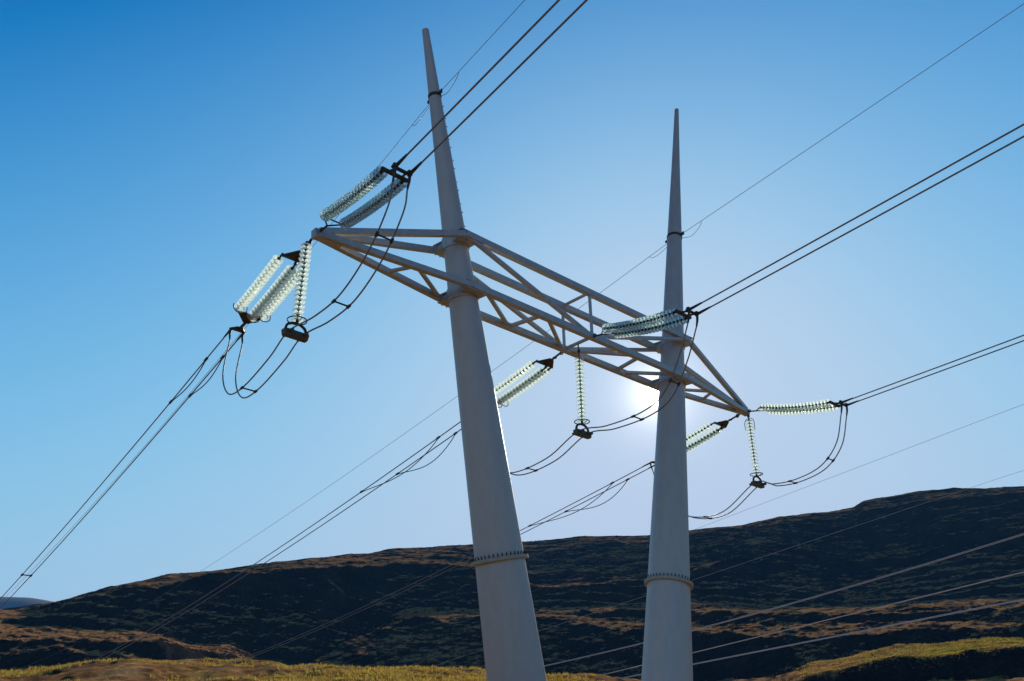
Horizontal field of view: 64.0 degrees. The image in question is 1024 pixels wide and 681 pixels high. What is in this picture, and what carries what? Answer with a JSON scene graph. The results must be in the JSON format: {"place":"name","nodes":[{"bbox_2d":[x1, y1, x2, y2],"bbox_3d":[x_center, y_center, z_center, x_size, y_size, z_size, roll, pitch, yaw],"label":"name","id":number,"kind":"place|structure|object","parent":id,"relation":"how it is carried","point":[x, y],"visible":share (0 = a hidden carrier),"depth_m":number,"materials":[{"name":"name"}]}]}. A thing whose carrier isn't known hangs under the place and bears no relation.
{"place":"outdoors","nodes":[
{"label":"outdoors","id":0,"kind":"place"},
{"bbox_2d":[0,597,52,608],"bbox_3d":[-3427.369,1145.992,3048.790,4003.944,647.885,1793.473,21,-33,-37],"label":"hill","id":1,"kind":"structure","parent":0,"point":[12,602],"depth_m":3927.31,"materials":[{"name":"blue"}]},
{"bbox_2d":[0,486,1023,680],"bbox_3d":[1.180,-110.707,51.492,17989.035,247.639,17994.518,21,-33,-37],"label":"ground","id":2,"kind":"structure","parent":0,"point":[599,609],"depth_m":493.51,"materials":[{"name":"brown soil"}]},
{"bbox_2d":[0,637,1023,680],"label":"grass","id":3,"kind":"structure","parent":2,"relation":"on","point":[291,677],"depth_m":84.71,"materials":[{"name":"green plant"}]},
{"bbox_2d":[311,28,749,680],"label":"transmission tower","id":4,"kind":"structure","parent":2,"relation":"on","point":[511,644],"depth_m":27.55,"materials":[{"name":"grey metal"}]},
{"bbox_2d":[35,106,427,566],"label":"earth wire","id":5,"kind":"object","parent":4,"relation":"attached to","point":[229,346],"visible":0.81,"depth_m":42.83,"materials":[{"name":"metal"}]},
{"bbox_2d":[223,238,312,342],"bbox_3d":[-7.680,-1.389,25.863,1.405,1.404,5.911,21,-33,-37],"label":"tension insulator","id":6,"kind":"object","parent":4,"relation":"attached to","point":[275,295],"visible":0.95,"depth_m":25.74,"materials":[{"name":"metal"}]},
{"bbox_2d":[0,336,225,598],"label":"conductor","id":7,"kind":"object","parent":6,"relation":"attached to","point":[121,460],"visible":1,"depth_m":34.16,"materials":[{"name":"metal"}]},
{"bbox_2d":[169,357,207,403],"bbox_3d":[-11.737,1.480,29.682,0.096,0.649,3.621,19,-32,-34],"label":"vibration damper","id":8,"kind":"object","parent":7,"relation":"hanging from","point":[205,360],"visible":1,"depth_m":29.33,"materials":[{"name":"grey metal"}]},
{"bbox_2d":[0,340,237,607],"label":"conductor","id":9,"kind":"object","parent":6,"relation":"attached to","point":[129,465],"visible":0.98,"depth_m":34.56,"materials":[{"name":"metal"}]},
{"bbox_2d":[188,356,224,397],"bbox_3d":[-11.035,1.329,29.562,0.096,0.616,3.220,19,-32,-34],"label":"vibration damper","id":10,"kind":"object","parent":9,"relation":"hanging from","point":[190,394],"visible":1,"depth_m":29.08,"materials":[{"name":"grey metal"}]},
{"bbox_2d":[281,241,311,342],"bbox_3d":[-5.999,-1.483,23.325,0.791,3.177,0.576,21,-33,-37],"label":"hanging insulator","id":11,"kind":"object","parent":4,"relation":"hanging from","point":[301,282],"visible":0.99,"depth_m":23.17,"materials":[{"name":"metal"}]},
{"bbox_2d":[222,181,393,394],"bbox_3d":[-6.203,-0.885,23.053,0.182,2.720,10.440,19,-32,-34],"label":"jumper cable","id":12,"kind":"object","parent":11,"relation":"hanging from","point":[335,299],"visible":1,"depth_m":21.55,"materials":[{"name":"metal"}]},
{"bbox_2d":[331,299,350,308],"bbox_3d":[-4.387,-0.941,21.067,0.534,0.092,0.147,21,-33,-37],"label":"spacer","id":13,"kind":"object","parent":12,"relation":"attached to","point":[333,301],"visible":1,"depth_m":21.05,"materials":[{"name":"black metal"}]},
{"bbox_2d":[374,231,393,243],"bbox_3d":[-3.125,-2.523,20.071,0.530,0.158,0.159,21,-33,-37],"label":"spacer","id":14,"kind":"object","parent":12,"relation":"attached to","point":[391,240],"visible":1,"depth_m":20.06,"materials":[{"name":"black metal"}]},
{"bbox_2d":[235,189,407,398],"bbox_3d":[-5.877,-0.758,23.319,0.182,2.720,10.440,19,-32,-34],"label":"jumper cable","id":15,"kind":"object","parent":11,"relation":"hanging from","point":[354,300],"visible":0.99,"depth_m":21.70,"materials":[{"name":"metal"}]},
{"bbox_2d":[240,386,257,392],"bbox_3d":[-7.982,1.491,24.874,0.532,0.088,0.145,21,-33,-37],"label":"spacer","id":16,"kind":"object","parent":15,"relation":"attached to","point":[254,391],"visible":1,"depth_m":24.86,"materials":[{"name":"black metal"}]},
{"bbox_2d":[19,245,664,668],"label":"earth wire","id":17,"kind":"object","parent":4,"relation":"attached to","point":[387,445],"visible":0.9,"depth_m":55.17,"materials":[{"name":"metal"}]},
{"bbox_2d":[319,154,420,231],"bbox_3d":[-3.966,-3.623,21.759,0.963,1.075,5.128,19,-32,-34],"label":"tension insulator","id":18,"kind":"object","parent":4,"relation":"attached to","point":[366,185],"visible":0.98,"depth_m":21.45,"materials":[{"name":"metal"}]},
{"bbox_2d":[406,0,559,155],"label":"conductor","id":19,"kind":"object","parent":18,"relation":"attached to","point":[491,68],"visible":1,"depth_m":17.64,"materials":[{"name":"metal"}]},
{"bbox_2d":[421,0,587,163],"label":"conductor","id":20,"kind":"object","parent":18,"relation":"attached to","point":[518,67],"visible":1,"depth_m":17.72,"materials":[{"name":"metal"}]},
{"bbox_2d":[441,0,524,90],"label":"earth wire","id":21,"kind":"object","parent":4,"relation":"attached to","point":[483,44],"visible":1,"depth_m":27.46,"materials":[{"name":"metal"}]},
{"bbox_2d":[494,352,562,407],"bbox_3d":[0.144,1.954,32.722,1.405,1.336,5.911,21,-33,-37],"label":"tension insulator","id":22,"kind":"object","parent":4,"relation":"attached to","point":[520,387],"visible":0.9,"depth_m":32.26,"materials":[{"name":"metal"}]},
{"bbox_2d":[71,422,459,671],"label":"conductor","id":23,"kind":"object","parent":22,"relation":"attached to","point":[292,538],"visible":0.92,"depth_m":44.16,"materials":[{"name":"metal"}]},
{"bbox_2d":[360,436,439,492],"bbox_3d":[-5.290,5.829,37.965,0.096,1.106,6.826,19,-32,-34],"label":"vibration damper","id":24,"kind":"object","parent":23,"relation":"hanging from","point":[438,437],"visible":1,"depth_m":37.04,"materials":[{"name":"grey metal"}]},
{"bbox_2d":[79,429,460,670],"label":"conductor","id":25,"kind":"object","parent":22,"relation":"attached to","point":[292,544],"visible":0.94,"depth_m":45.12,"materials":[{"name":"metal"}]},
{"bbox_2d":[396,431,456,475],"bbox_3d":[-3.931,5.239,37.145,0.096,0.989,4.923,19,-32,-34],"label":"vibration damper","id":26,"kind":"object","parent":25,"relation":"hanging from","point":[455,433],"visible":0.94,"depth_m":36.41,"materials":[{"name":"grey metal"}]},
{"bbox_2d":[572,344,592,438],"bbox_3d":[2.474,1.763,29.593,0.791,3.601,0.576,21,-33,-37],"label":"hanging insulator","id":27,"kind":"object","parent":4,"relation":"hanging from","point":[582,419],"visible":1,"depth_m":29.36,"materials":[{"name":"metal"}]},
{"bbox_2d":[509,322,688,472],"bbox_3d":[2.063,2.634,29.337,0.066,2.899,11.342,19,-32,-34],"label":"jumper cable","id":28,"kind":"object","parent":27,"relation":"hanging from","point":[623,419],"visible":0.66,"depth_m":26.66,"materials":[{"name":"metal"}]},
{"bbox_2d":[668,378,680,385],"bbox_3d":[5.165,1.328,26.043,0.529,0.162,0.153,21,-33,-37],"label":"spacer","id":29,"kind":"object","parent":28,"relation":"attached to","point":[670,381],"visible":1,"depth_m":26.02,"materials":[{"name":"black metal"}]},
{"bbox_2d":[510,326,696,475],"bbox_3d":[2.389,2.761,29.603,0.066,2.899,11.342,19,-32,-34],"label":"jumper cable","id":30,"kind":"object","parent":27,"relation":"hanging from","point":[626,424],"visible":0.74,"depth_m":27.22,"materials":[{"name":"metal"}]},
{"bbox_2d":[593,302,709,337],"bbox_3d":[4.527,-0.463,27.779,0.963,1.395,5.134,19,-32,-34],"label":"tension insulator","id":31,"kind":"object","parent":4,"relation":"attached to","point":[661,321],"visible":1,"depth_m":27.48,"materials":[{"name":"metal"}]},
{"bbox_2d":[701,123,1023,302],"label":"conductor","id":32,"kind":"object","parent":31,"relation":"attached to","point":[971,153],"visible":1,"depth_m":21.78,"materials":[{"name":"metal"}]},
{"bbox_2d":[710,135,1023,307],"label":"conductor","id":33,"kind":"object","parent":31,"relation":"attached to","point":[983,158],"visible":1,"depth_m":22.12,"materials":[{"name":"metal"}]},
{"bbox_2d":[642,414,739,469],"bbox_3d":[8.512,4.969,38.985,1.405,1.452,5.911,21,-33,-37],"label":"tension insulator","id":34,"kind":"object","parent":4,"relation":"attached to","point":[703,439],"visible":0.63,"depth_m":38.31,"materials":[{"name":"metal"}]},
{"bbox_2d":[209,467,642,670],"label":"conductor","id":35,"kind":"object","parent":34,"relation":"attached to","point":[441,569],"visible":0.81,"depth_m":52.73,"materials":[{"name":"metal"}]},
{"bbox_2d":[528,482,612,526],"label":"vibration damper","id":36,"kind":"object","parent":35,"relation":"hanging from","point":[611,483],"visible":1,"depth_m":43.68,"materials":[{"name":"grey metal"}]},
{"bbox_2d":[214,468,649,670],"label":"conductor","id":37,"kind":"object","parent":34,"relation":"attached to","point":[446,570],"visible":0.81,"depth_m":52.91,"materials":[{"name":"metal"}]},
{"bbox_2d":[564,478,629,512],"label":"vibration damper","id":38,"kind":"object","parent":37,"relation":"hanging from","point":[602,503],"visible":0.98,"depth_m":42.80,"materials":[{"name":"grey metal"}]},
{"bbox_2d":[744,414,766,488],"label":"hanging insulator","id":39,"kind":"object","parent":4,"relation":"hanging from","point":[758,484],"visible":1,"depth_m":35.98,"materials":[{"name":"metal"}]},
{"bbox_2d":[652,413,841,517],"bbox_3d":[10.076,5.902,35.959,0.053,2.918,10.221,19,-32,-34],"label":"jumper cable","id":40,"kind":"object","parent":39,"relation":"hanging from","point":[777,483],"visible":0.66,"depth_m":34.27,"materials":[{"name":"metal"}]},
{"bbox_2d":[688,415,846,518],"bbox_3d":[10.403,6.029,36.225,0.053,2.918,10.221,19,-32,-34],"label":"jumper cable","id":41,"kind":"object","parent":39,"relation":"hanging from","point":[787,484],"visible":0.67,"depth_m":34.07,"materials":[{"name":"metal"}]},
{"bbox_2d":[748,398,858,414],"bbox_3d":[12.195,2.954,34.819,0.963,1.555,5.132,19,-32,-34],"label":"tension insulator","id":42,"kind":"object","parent":4,"relation":"attached to","point":[815,407],"visible":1,"depth_m":34.51,"materials":[{"name":"metal"}]},
{"bbox_2d":[851,335,1023,399],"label":"conductor","id":43,"kind":"object","parent":42,"relation":"attached to","point":[940,366],"visible":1,"depth_m":30.29,"materials":[{"name":"metal"}]},
{"bbox_2d":[858,340,1023,401],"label":"conductor","id":44,"kind":"object","parent":42,"relation":"attached to","point":[942,370],"visible":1,"depth_m":30.64,"materials":[{"name":"metal"}]},
{"bbox_2d":[685,4,1022,231],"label":"earth wire","id":45,"kind":"object","parent":4,"relation":"attached to","point":[862,112],"visible":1,"depth_m":31.38,"materials":[{"name":"metal"}]},
{"bbox_2d":[547,534,1023,665],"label":"conductor","id":46,"kind":"object","parent":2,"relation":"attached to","point":[817,596],"visible":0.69,"depth_m":88.42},
{"bbox_2d":[602,572,1022,674],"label":"conductor","id":47,"kind":"object","parent":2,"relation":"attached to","point":[843,615],"visible":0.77,"depth_m":77.56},
{"bbox_2d":[0,0,1023,601],"label":"sky","id":48,"kind":"structure","parent":0,"point":[156,156],"materials":[{"name":"blue"}]},
{"bbox_2d":[340,404,1023,664],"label":"earth wire","id":49,"kind":"object","parent":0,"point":[744,510],"visible":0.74,"depth_m":81.63,"materials":[{"name":"metal"}]},
{"bbox_2d":[435,470,1023,665],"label":"earth wire","id":50,"kind":"object","parent":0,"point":[787,548],"visible":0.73,"depth_m":89.60,"materials":[{"name":"grey metal"}]},
{"bbox_2d":[544,533,1023,665],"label":"conductor","id":51,"kind":"object","parent":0,"point":[817,595],"visible":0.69,"depth_m":87.91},
{"bbox_2d":[601,572,1023,675],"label":"conductor","id":52,"kind":"object","parent":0,"point":[842,616],"visible":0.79,"depth_m":77.61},
{"bbox_2d":[619,599,1022,678],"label":"conductor","id":53,"kind":"object","parent":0,"point":[853,632],"visible":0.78,"depth_m":68.29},
{"bbox_2d":[621,600,1022,678],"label":"conductor","id":54,"kind":"object","parent":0,"point":[853,633],"visible":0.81,"depth_m":68.70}
]}

